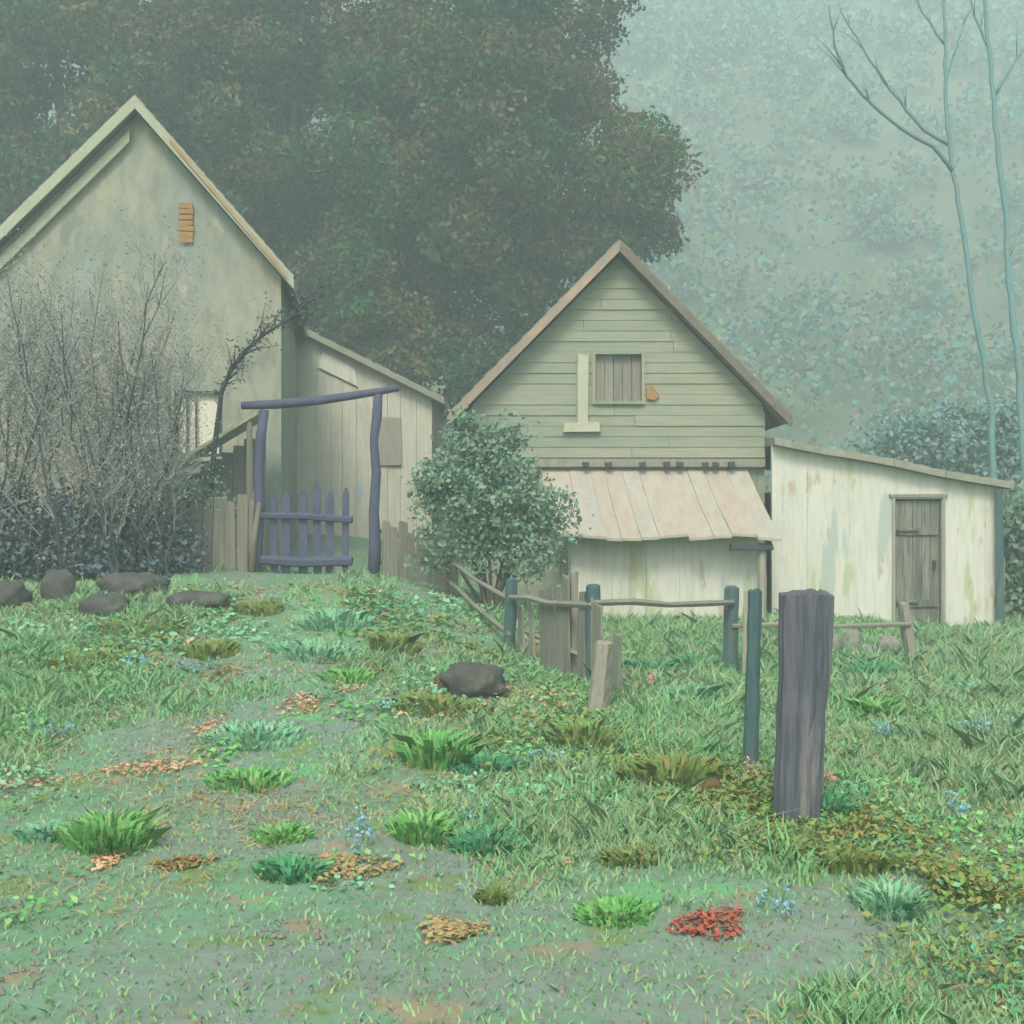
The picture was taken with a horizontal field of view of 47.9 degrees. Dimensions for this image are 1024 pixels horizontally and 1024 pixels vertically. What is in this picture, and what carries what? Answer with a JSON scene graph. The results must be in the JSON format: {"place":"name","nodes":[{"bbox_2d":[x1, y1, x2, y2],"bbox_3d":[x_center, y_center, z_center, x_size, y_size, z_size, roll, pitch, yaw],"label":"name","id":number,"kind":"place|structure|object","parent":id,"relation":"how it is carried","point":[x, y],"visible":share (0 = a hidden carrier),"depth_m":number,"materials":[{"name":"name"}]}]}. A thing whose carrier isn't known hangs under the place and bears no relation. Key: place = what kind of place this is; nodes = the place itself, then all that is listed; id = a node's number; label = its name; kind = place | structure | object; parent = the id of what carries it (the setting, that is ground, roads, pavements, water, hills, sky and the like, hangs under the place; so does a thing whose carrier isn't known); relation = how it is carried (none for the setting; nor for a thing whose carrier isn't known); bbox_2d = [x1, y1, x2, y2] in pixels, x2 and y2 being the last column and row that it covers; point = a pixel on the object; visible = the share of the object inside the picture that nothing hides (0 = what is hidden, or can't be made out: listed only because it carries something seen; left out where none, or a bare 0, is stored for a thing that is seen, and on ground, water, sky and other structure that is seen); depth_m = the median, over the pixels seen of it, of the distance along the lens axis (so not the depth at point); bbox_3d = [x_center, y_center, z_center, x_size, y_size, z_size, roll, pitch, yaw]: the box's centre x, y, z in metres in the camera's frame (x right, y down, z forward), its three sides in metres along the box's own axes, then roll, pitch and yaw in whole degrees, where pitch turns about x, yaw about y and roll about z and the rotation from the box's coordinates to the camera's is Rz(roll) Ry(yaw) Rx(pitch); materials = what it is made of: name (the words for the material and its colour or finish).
{"place":"outdoors","nodes":[
{"label":"outdoors","id":0,"kind":"place"},
{"bbox_2d":[0,552,1023,1023],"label":"grass","id":1,"kind":"structure","parent":0,"point":[970,652],"depth_m":7.26,"materials":[{"name":"plant"}]},
{"bbox_2d":[0,522,1023,1023],"bbox_3d":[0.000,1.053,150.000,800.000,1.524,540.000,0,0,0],"label":"ground","id":2,"kind":"structure","parent":0,"point":[844,928],"depth_m":4.63,"materials":[{"name":"soil"}]},
{"bbox_2d":[0,579,32,607],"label":"rock","id":3,"kind":"object","parent":2,"relation":"on","point":[14,592],"visible":0.7,"depth_m":11.92,"materials":[{"name":"stone"}]},
{"bbox_2d":[0,773,82,787],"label":"leaf drift","id":4,"kind":"object","parent":2,"relation":"on","point":[35,784],"visible":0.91,"depth_m":6.65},
{"bbox_2d":[10,818,76,843],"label":"weed clump","id":5,"kind":"object","parent":2,"relation":"on","point":[35,832],"visible":0.73,"depth_m":5.47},
{"bbox_2d":[0,472,95,577],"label":"bush","id":6,"kind":"object","parent":2,"relation":"on","point":[24,550],"visible":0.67,"depth_m":13.88,"materials":[{"name":"grey plant"}]},
{"bbox_2d":[27,717,75,738],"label":"flower clump","id":7,"kind":"object","parent":2,"relation":"on","point":[61,732],"visible":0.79,"depth_m":7.88,"materials":[{"name":"blue plant"}]},
{"bbox_2d":[40,568,75,600],"bbox_3d":[-4.809,0.798,12.213,0.366,0.401,0.278,0,0,-11],"label":"rock","id":8,"kind":"object","parent":2,"relation":"on","point":[55,582],"visible":0.72,"depth_m":12.12,"materials":[{"name":"stone"}]},
{"bbox_2d":[0,247,121,582],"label":"bare shrub","id":9,"kind":"object","parent":2,"relation":"on","point":[20,430],"visible":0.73,"depth_m":13.89,"materials":[{"name":"grey plant"}]},
{"bbox_2d":[9,643,129,678],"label":"weed clump","id":10,"kind":"object","parent":2,"relation":"on","point":[53,661],"visible":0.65,"depth_m":9.73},
{"bbox_2d":[16,465,174,577],"bbox_3d":[-5.115,0.140,14.332,1.965,1.501,1.830,0,0,42],"label":"bush","id":11,"kind":"object","parent":2,"relation":"on","point":[92,567],"visible":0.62,"depth_m":13.93,"materials":[{"name":"grey plant"}]},
{"bbox_2d":[78,592,128,616],"bbox_3d":[-4.084,0.940,11.544,0.524,0.281,0.405,0,0,5],"label":"rock","id":12,"kind":"object","parent":2,"relation":"on","point":[96,603],"visible":0.66,"depth_m":11.39,"materials":[{"name":"stone"}]},
{"bbox_2d":[43,804,172,856],"bbox_3d":[-1.913,1.509,5.471,0.645,0.197,0.553,0,0,0],"label":"weed clump","id":13,"kind":"object","parent":2,"relation":"on","point":[99,834],"visible":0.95,"depth_m":5.41,"materials":[{"name":"plant"}]},
{"bbox_2d":[0,200,216,580],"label":"bare shrub","id":14,"kind":"object","parent":2,"relation":"on","point":[110,476],"visible":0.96,"depth_m":13.73,"materials":[{"name":"grey plant"}]},
{"bbox_2d":[91,842,125,870],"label":"leaf drift","id":15,"kind":"object","parent":2,"relation":"on","point":[107,858],"visible":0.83,"depth_m":5.22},
{"bbox_2d":[95,572,170,595],"bbox_3d":[-4.130,0.806,12.614,0.676,0.300,0.640,0,0,38],"label":"rock","id":16,"kind":"object","parent":2,"relation":"on","point":[132,582],"visible":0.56,"depth_m":12.40,"materials":[{"name":"stone"}]},
{"bbox_2d":[0,0,272,224],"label":"broadleaf tree","id":17,"kind":"object","parent":2,"relation":"on","point":[106,86],"visible":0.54,"depth_m":32.14,"materials":[{"name":"green plant"}]},
{"bbox_2d":[87,614,191,636],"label":"weed clump","id":18,"kind":"object","parent":2,"relation":"on","point":[119,626],"visible":0.6,"depth_m":10.92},
{"bbox_2d":[56,280,242,577],"bbox_3d":[-4.724,-0.952,14.211,2.576,3.719,2.047,0,0,0],"label":"bare shrub","id":19,"kind":"object","parent":2,"relation":"on","point":[166,460],"visible":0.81,"depth_m":14.09,"materials":[{"name":"grey plant"}]},
{"bbox_2d":[97,755,202,774],"bbox_3d":[-2.168,1.534,6.925,0.617,0.050,0.420,0,0,-18],"label":"leaf drift","id":20,"kind":"object","parent":2,"relation":"on","point":[158,764],"visible":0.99,"depth_m":6.94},
{"bbox_2d":[0,95,306,566],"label":"plaster house","id":21,"kind":"structure","parent":2,"relation":"on","point":[132,156],"depth_m":17.04,"materials":[{"name":"paint"}]},
{"bbox_2d":[174,391,221,461],"bbox_3d":[-4.666,-1.271,17.135,0.867,1.057,0.211,0,0,-8],"label":"window","id":22,"kind":"structure","parent":21,"relation":"in","point":[211,415],"depth_m":17.22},
{"bbox_2d":[99,503,210,572],"bbox_3d":[-4.478,0.324,14.506,1.318,1.078,1.280,0,0,39],"label":"bush","id":23,"kind":"object","parent":2,"relation":"on","point":[177,556],"visible":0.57,"depth_m":14.36,"materials":[{"name":"grey plant"}]},
{"bbox_2d":[147,854,218,869],"bbox_3d":[-1.493,1.584,5.219,0.316,0.043,0.203,0,0,0],"label":"leaf drift","id":24,"kind":"object","parent":2,"relation":"on","point":[184,859],"visible":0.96,"depth_m":5.21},
{"bbox_2d":[134,441,236,548],"bbox_3d":[-4.312,-0.072,15.228,1.430,1.865,0.888,0,0,0],"label":"bush","id":25,"kind":"object","parent":2,"relation":"on","point":[203,493],"visible":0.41,"depth_m":15.22,"materials":[{"name":"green plant"}]},
{"bbox_2d":[125,489,253,570],"bbox_3d":[-4.181,0.334,15.135,1.823,1.291,0.152,0,0,3],"label":"plank fence","id":26,"kind":"object","parent":2,"relation":"on","point":[220,527],"visible":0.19,"depth_m":15.04,"materials":[{"name":"wood"}]},
{"bbox_2d":[176,655,219,674],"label":"flower clump","id":27,"kind":"object","parent":2,"relation":"on","point":[200,667],"visible":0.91,"depth_m":9.53,"materials":[{"name":"blue plant"}]},
{"bbox_2d":[166,590,231,608],"bbox_3d":[-3.244,0.913,11.944,0.697,0.199,0.473,0,0,-1],"label":"rock","id":28,"kind":"object","parent":2,"relation":"on","point":[211,599],"visible":0.77,"depth_m":11.77,"materials":[{"name":"stone"}]},
{"bbox_2d":[180,712,226,738],"bbox_3d":[-2.096,1.481,8.011,0.249,0.069,0.707,0,0,0],"label":"leaf drift","id":29,"kind":"object","parent":2,"relation":"on","point":[208,727],"visible":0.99,"depth_m":7.98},
{"bbox_2d":[176,638,243,660],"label":"weed clump","id":30,"kind":"object","parent":2,"relation":"on","point":[222,649],"visible":0.96,"depth_m":10.01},
{"bbox_2d":[187,661,243,681],"bbox_3d":[-2.396,1.310,9.433,0.443,0.109,0.648,0,0,0],"label":"leaf drift","id":31,"kind":"object","parent":2,"relation":"on","point":[224,666],"visible":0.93,"depth_m":9.43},
{"bbox_2d":[170,411,268,566],"bbox_3d":[-4.169,-0.168,16.186,1.391,2.511,1.018,0,0,0],"label":"lean to shelter","id":32,"kind":"object","parent":2,"relation":"on","point":[238,462],"visible":0.27,"depth_m":16.59,"materials":[{"name":"grey wood"}]},
{"bbox_2d":[202,765,295,792],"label":"weed clump","id":33,"kind":"object","parent":2,"relation":"on","point":[262,777],"visible":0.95,"depth_m":6.68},
{"bbox_2d":[198,717,312,751],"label":"weed clump","id":34,"kind":"object","parent":2,"relation":"on","point":[231,730],"visible":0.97,"depth_m":7.71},
{"bbox_2d":[232,599,286,616],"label":"weed clump","id":35,"kind":"object","parent":2,"relation":"on","point":[272,608],"visible":0.98,"depth_m":11.81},
{"bbox_2d":[208,276,332,492],"bbox_3d":[-3.236,-1.124,15.362,1.708,4.195,0.914,0,0,-18],"label":"leaning tree","id":36,"kind":"object","parent":2,"relation":"on","point":[224,383],"visible":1,"depth_m":15.37,"materials":[{"name":"grey plant"}]},
{"bbox_2d":[78,0,476,392],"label":"broadleaf tree","id":37,"kind":"object","parent":2,"relation":"on","point":[255,175],"visible":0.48,"depth_m":32.90,"materials":[{"name":"green plant"}]},
{"bbox_2d":[248,821,316,846],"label":"weed clump","id":38,"kind":"object","parent":2,"relation":"on","point":[282,829],"visible":0.95,"depth_m":5.61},
{"bbox_2d":[250,851,335,884],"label":"weed clump","id":39,"kind":"object","parent":2,"relation":"on","point":[290,868],"visible":0.94,"depth_m":5.13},
{"bbox_2d":[276,690,336,715],"bbox_3d":[-1.520,1.423,8.581,0.428,0.094,0.630,0,0,0],"label":"leaf drift","id":40,"kind":"object","parent":2,"relation":"on","point":[289,699],"visible":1,"depth_m":8.59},
{"bbox_2d":[269,638,358,663],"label":"weed clump","id":41,"kind":"object","parent":2,"relation":"on","point":[300,649],"visible":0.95,"depth_m":10.13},
{"bbox_2d":[241,385,398,576],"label":"garden gate","id":42,"kind":"structure","parent":2,"relation":"on","point":[303,561],"depth_m":14.95,"materials":[{"name":"blue paint"}]},
{"bbox_2d":[289,606,377,632],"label":"weed clump","id":43,"kind":"object","parent":2,"relation":"on","point":[326,619],"visible":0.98,"depth_m":11.27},
{"bbox_2d":[316,667,380,684],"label":"weed clump","id":44,"kind":"object","parent":2,"relation":"on","point":[348,676],"visible":0.94,"depth_m":9.45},
{"bbox_2d":[306,851,404,884],"bbox_3d":[-0.738,1.612,5.206,0.501,0.052,0.412,0,0,0],"label":"leaf drift","id":45,"kind":"object","parent":2,"relation":"on","point":[344,868],"visible":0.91,"depth_m":5.23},
{"bbox_2d":[341,806,372,850],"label":"flower clump","id":46,"kind":"object","parent":2,"relation":"on","point":[356,827],"visible":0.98,"depth_m":5.61,"materials":[{"name":"blue plant"}]},
{"bbox_2d":[296,329,450,548],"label":"board shed","id":47,"kind":"structure","parent":2,"relation":"on","point":[333,456],"depth_m":22.61,"materials":[{"name":"brown wood"}]},
{"bbox_2d":[363,630,422,655],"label":"weed clump","id":48,"kind":"object","parent":2,"relation":"on","point":[405,642],"visible":0.8,"depth_m":10.54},
{"bbox_2d":[380,520,459,589],"bbox_3d":[-1.264,0.697,15.595,0.156,1.178,1.389,0,0,45],"label":"plank fence","id":49,"kind":"object","parent":2,"relation":"on","point":[397,544],"visible":0.4,"depth_m":15.33,"materials":[{"name":"wood"}]},
{"bbox_2d":[382,802,469,845],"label":"weed clump","id":50,"kind":"object","parent":2,"relation":"on","point":[412,828],"visible":0.93,"depth_m":5.69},
{"bbox_2d":[387,727,485,770],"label":"weed clump","id":51,"kind":"object","parent":2,"relation":"on","point":[439,750],"visible":0.95,"depth_m":7.19,"materials":[{"name":"plant"}]},
{"bbox_2d":[391,689,495,720],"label":"weed clump","id":52,"kind":"object","parent":2,"relation":"on","point":[434,701],"visible":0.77,"depth_m":8.72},
{"bbox_2d":[418,915,489,944],"bbox_3d":[-0.231,1.613,4.453,0.296,0.054,0.357,0,0,0],"label":"leaf drift","id":53,"kind":"object","parent":2,"relation":"on","point":[457,927],"visible":1,"depth_m":4.43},
{"bbox_2d":[439,661,506,697],"bbox_3d":[-0.322,1.384,9.473,0.602,0.320,0.436,0,0,12],"label":"boulder","id":54,"kind":"object","parent":2,"relation":"on","point":[472,679],"visible":0.83,"depth_m":9.30,"materials":[{"name":"stone"}]},
{"bbox_2d":[442,822,528,858],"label":"weed clump","id":55,"kind":"object","parent":2,"relation":"on","point":[462,841],"visible":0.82,"depth_m":5.57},
{"bbox_2d":[449,751,528,775],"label":"weed clump","id":56,"kind":"object","parent":2,"relation":"on","point":[497,759],"visible":0.62,"depth_m":7.10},
{"bbox_2d":[391,398,593,605],"bbox_3d":[-0.269,-0.050,14.586,2.368,2.772,1.684,0,0,21],"label":"bush","id":57,"kind":"object","parent":2,"relation":"on","point":[480,528],"visible":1,"depth_m":14.43,"materials":[{"name":"green plant"}]},
{"bbox_2d":[471,879,517,905],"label":"weed clump","id":58,"kind":"object","parent":2,"relation":"on","point":[497,895],"visible":0.94,"depth_m":4.87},
{"bbox_2d":[297,0,708,408],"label":"broadleaf tree","id":59,"kind":"object","parent":2,"relation":"on","point":[507,88],"visible":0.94,"depth_m":31.34,"materials":[{"name":"green plant"}]},
{"bbox_2d":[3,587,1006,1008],"bbox_3d":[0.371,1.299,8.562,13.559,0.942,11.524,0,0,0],"label":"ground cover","id":60,"kind":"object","parent":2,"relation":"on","point":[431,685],"visible":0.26,"depth_m":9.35,"materials":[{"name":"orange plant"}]},
{"bbox_2d":[0,582,1023,1023],"bbox_3d":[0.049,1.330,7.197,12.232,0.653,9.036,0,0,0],"label":"ground cover","id":61,"kind":"object","parent":2,"relation":"on","point":[398,977],"visible":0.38,"depth_m":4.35,"materials":[{"name":"plant"}]},
{"bbox_2d":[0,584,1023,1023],"bbox_3d":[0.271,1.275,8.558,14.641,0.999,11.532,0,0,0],"label":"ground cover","id":62,"kind":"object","parent":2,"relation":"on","point":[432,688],"visible":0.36,"depth_m":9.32,"materials":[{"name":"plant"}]},
{"bbox_2d":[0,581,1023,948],"bbox_3d":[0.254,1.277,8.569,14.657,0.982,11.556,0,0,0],"label":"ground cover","id":63,"kind":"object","parent":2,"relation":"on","point":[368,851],"visible":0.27,"depth_m":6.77,"materials":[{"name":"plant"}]},
{"bbox_2d":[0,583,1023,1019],"bbox_3d":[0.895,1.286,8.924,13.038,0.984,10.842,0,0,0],"label":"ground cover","id":64,"kind":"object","parent":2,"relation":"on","point":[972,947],"visible":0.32,"depth_m":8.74,"materials":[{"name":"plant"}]},
{"bbox_2d":[1,581,1023,1023],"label":"ground cover","id":65,"kind":"object","parent":2,"relation":"on","point":[467,647],"visible":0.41,"depth_m":9.81,"materials":[{"name":"plant"}]},
{"bbox_2d":[5,583,1023,900],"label":"ground cover","id":66,"kind":"object","parent":2,"relation":"on","point":[955,855],"visible":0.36,"depth_m":6.33,"materials":[{"name":"green plant"}]},
{"bbox_2d":[517,570,625,690],"bbox_3d":[0.541,1.132,10.638,0.152,1.190,2.457,0,0,-20],"label":"plank fence","id":67,"kind":"object","parent":2,"relation":"on","point":[561,636],"visible":0.73,"depth_m":10.60,"materials":[{"name":"wood"}]},
{"bbox_2d":[541,717,630,752],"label":"weed clump","id":68,"kind":"object","parent":2,"relation":"on","point":[581,730],"visible":0.69,"depth_m":7.66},
{"bbox_2d":[587,640,613,713],"bbox_3d":[0.667,1.407,8.917,0.250,0.835,0.172,0,0,0],"label":"fence post","id":69,"kind":"object","parent":2,"relation":"on","point":[599,688],"visible":0.74,"depth_m":8.87,"materials":[{"name":"grey wood"}]},
{"bbox_2d":[571,892,660,929],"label":"weed clump","id":70,"kind":"object","parent":2,"relation":"on","point":[605,907],"visible":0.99,"depth_m":4.59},
{"bbox_2d":[447,239,792,618],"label":"clapboard house","id":71,"kind":"structure","parent":2,"relation":"on","point":[640,387],"depth_m":17.98,"materials":[{"name":"wood"}]},
{"bbox_2d":[593,842,669,868],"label":"weed clump","id":72,"kind":"object","parent":2,"relation":"on","point":[620,854],"visible":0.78,"depth_m":5.29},
{"bbox_2d":[621,657,684,672],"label":"weed clump","id":73,"kind":"object","parent":2,"relation":"on","point":[632,663],"visible":0.35,"depth_m":11.15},
{"bbox_2d":[613,748,738,789],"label":"weed clump","id":74,"kind":"object","parent":2,"relation":"on","point":[658,771],"visible":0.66,"depth_m":6.66,"materials":[{"name":"plant"}]},
{"bbox_2d":[441,556,916,680],"bbox_3d":[1.165,1.188,13.338,4.205,1.429,5.375,0,0,-30],"label":"rail fence","id":75,"kind":"object","parent":2,"relation":"on","point":[729,603],"visible":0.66,"depth_m":11.73,"materials":[{"name":"grey wood"}]},
{"bbox_2d":[651,682,729,704],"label":"weed clump","id":76,"kind":"object","parent":2,"relation":"on","point":[704,691],"visible":0.29,"depth_m":9.27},
{"bbox_2d":[668,652,726,669],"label":"weed clump","id":77,"kind":"object","parent":2,"relation":"on","point":[683,658],"visible":0.34,"depth_m":11.65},
{"bbox_2d":[664,903,746,940],"bbox_3d":[0.778,1.580,4.460,0.304,0.063,0.323,0,0,35],"label":"leaf drift","id":78,"kind":"object","parent":2,"relation":"on","point":[700,928],"visible":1,"depth_m":4.43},
{"bbox_2d":[701,777,721,798],"bbox_3d":[1.106,1.538,6.391,0.129,0.127,0.096,0,0,-9],"label":"rock","id":79,"kind":"object","parent":2,"relation":"on","point":[713,781],"visible":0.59,"depth_m":6.36,"materials":[{"name":"brown stone"}]},
{"bbox_2d":[459,679,1023,1022],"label":"ground cover","id":80,"kind":"object","parent":2,"relation":"on","point":[829,838],"visible":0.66,"depth_m":5.44,"materials":[{"name":"plant"}]},
{"bbox_2d":[741,591,747,674],"bbox_3d":[2.308,1.342,11.440,0.087,1.120,0.059,0,0,0],"label":"fence post","id":81,"kind":"object","parent":2,"relation":"on","point":[744,636],"visible":0.57,"depth_m":11.42,"materials":[{"name":"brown wood"}]},
{"bbox_2d":[743,588,761,763],"bbox_3d":[1.461,1.147,7.034,0.129,1.367,0.088,0,0,0],"label":"fence post","id":82,"kind":"object","parent":2,"relation":"on","point":[752,702],"visible":0.79,"depth_m":7.00,"materials":[{"name":"wood"}]},
{"bbox_2d":[755,883,796,921],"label":"flower clump","id":83,"kind":"object","parent":2,"relation":"on","point":[789,907],"visible":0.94,"depth_m":4.56,"materials":[{"name":"blue plant"}]},
{"bbox_2d":[773,588,834,822],"bbox_3d":[1.462,1.112,5.804,0.308,1.449,0.249,0,0,0],"label":"fence post","id":84,"kind":"object","parent":2,"relation":"on","point":[805,633],"visible":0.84,"depth_m":5.73,"materials":[{"name":"wood"}]},
{"bbox_2d":[820,783,867,821],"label":"weed clump","id":85,"kind":"object","parent":2,"relation":"on","point":[842,801],"visible":0.31,"depth_m":5.93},
{"bbox_2d":[804,837,899,878],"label":"weed clump","id":86,"kind":"object","parent":2,"relation":"on","point":[873,866],"visible":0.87,"depth_m":4.98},
{"bbox_2d":[842,629,861,650],"bbox_3d":[3.905,1.510,13.215,0.217,0.351,0.168,0,0,-7],"label":"foundation stone","id":87,"kind":"object","parent":2,"relation":"on","point":[854,635],"visible":0.61,"depth_m":13.17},
{"bbox_2d":[833,658,909,676],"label":"weed clump","id":88,"kind":"object","parent":2,"relation":"on","point":[886,668],"visible":0.45,"depth_m":11.29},
{"bbox_2d":[842,695,907,717],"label":"weed clump","id":89,"kind":"object","parent":2,"relation":"on","point":[871,706],"visible":0.61,"depth_m":9.06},
{"bbox_2d":[872,717,896,745],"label":"flower clump","id":90,"kind":"object","parent":2,"relation":"on","point":[885,729],"visible":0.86,"depth_m":7.88,"materials":[{"name":"blue plant"}]},
{"bbox_2d":[763,438,1013,626],"bbox_3d":[5.780,0.312,20.043,3.620,3.575,5.315,0,0,0],"label":"lean to wing","id":91,"kind":"object","parent":2,"relation":"on","point":[866,534],"visible":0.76,"depth_m":17.60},
{"bbox_2d":[895,501,938,625],"bbox_3d":[6.210,0.805,17.640,0.680,1.958,0.079,0,0,0],"label":"door","id":92,"kind":"structure","parent":91,"relation":"in","point":[916,522],"depth_m":17.66,"materials":[{"name":"grey wood"}]},
{"bbox_2d":[876,634,900,652],"bbox_3d":[4.328,1.549,13.255,0.280,0.287,0.196,0,0,-9],"label":"foundation stone","id":93,"kind":"object","parent":2,"relation":"on","point":[887,641],"visible":0.51,"depth_m":13.19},
{"bbox_2d":[844,874,937,921],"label":"weed clump","id":94,"kind":"object","parent":2,"relation":"on","point":[903,907],"visible":0.94,"depth_m":4.56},
{"bbox_2d":[814,0,996,477],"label":"bare tree","id":95,"kind":"object","parent":2,"relation":"on","point":[949,164],"visible":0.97,"depth_m":25.94,"materials":[{"name":"grey plant"}]},
{"bbox_2d":[830,405,988,472],"bbox_3d":[10.409,-0.466,30.131,3.978,4.622,2.690,0,0,0],"label":"bush","id":96,"kind":"object","parent":2,"relation":"on","point":[931,443],"visible":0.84,"depth_m":29.60,"materials":[{"name":"green plant"}]},
{"bbox_2d":[942,790,967,825],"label":"flower clump","id":97,"kind":"object","parent":2,"relation":"on","point":[964,808],"visible":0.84,"depth_m":6.05,"materials":[{"name":"blue plant"}]},
{"bbox_2d":[905,387,1016,477],"bbox_3d":[12.541,-0.764,31.007,3.831,5.220,3.189,0,0,-25],"label":"bush","id":98,"kind":"object","parent":2,"relation":"on","point":[969,416],"visible":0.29,"depth_m":30.58,"materials":[{"name":"green plant"}]},
{"bbox_2d":[923,869,1008,906],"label":"fallen leaves","id":99,"kind":"object","parent":2,"relation":"on","point":[945,885],"visible":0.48,"depth_m":4.68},
{"bbox_2d":[943,677,1017,699],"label":"weed clump","id":100,"kind":"object","parent":2,"relation":"on","point":[965,682],"visible":0.34,"depth_m":9.87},
{"bbox_2d":[967,390,1020,498],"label":"bush","id":101,"kind":"object","parent":2,"relation":"on","point":[1008,470],"visible":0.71,"depth_m":29.63,"materials":[{"name":"green plant"}]},
{"bbox_2d":[970,0,1023,499],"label":"bare tree","id":102,"kind":"object","parent":2,"relation":"on","point":[1008,250],"visible":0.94,"depth_m":24.96,"materials":[{"name":"grey plant"}]},
{"bbox_2d":[1002,470,1023,616],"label":"bush","id":103,"kind":"object","parent":2,"relation":"on","point":[1013,530],"visible":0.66,"depth_m":18.75,"materials":[{"name":"green plant"}]},
{"bbox_2d":[22,0,1023,509],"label":"hillside","id":104,"kind":"structure","parent":0,"point":[820,256],"depth_m":97.66,"materials":[{"name":"plant"}]},
{"bbox_2d":[1,0,1023,521],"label":"woodland","id":105,"kind":"object","parent":104,"relation":"on","point":[727,22],"visible":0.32,"depth_m":97.81,"materials":[{"name":"plant"}]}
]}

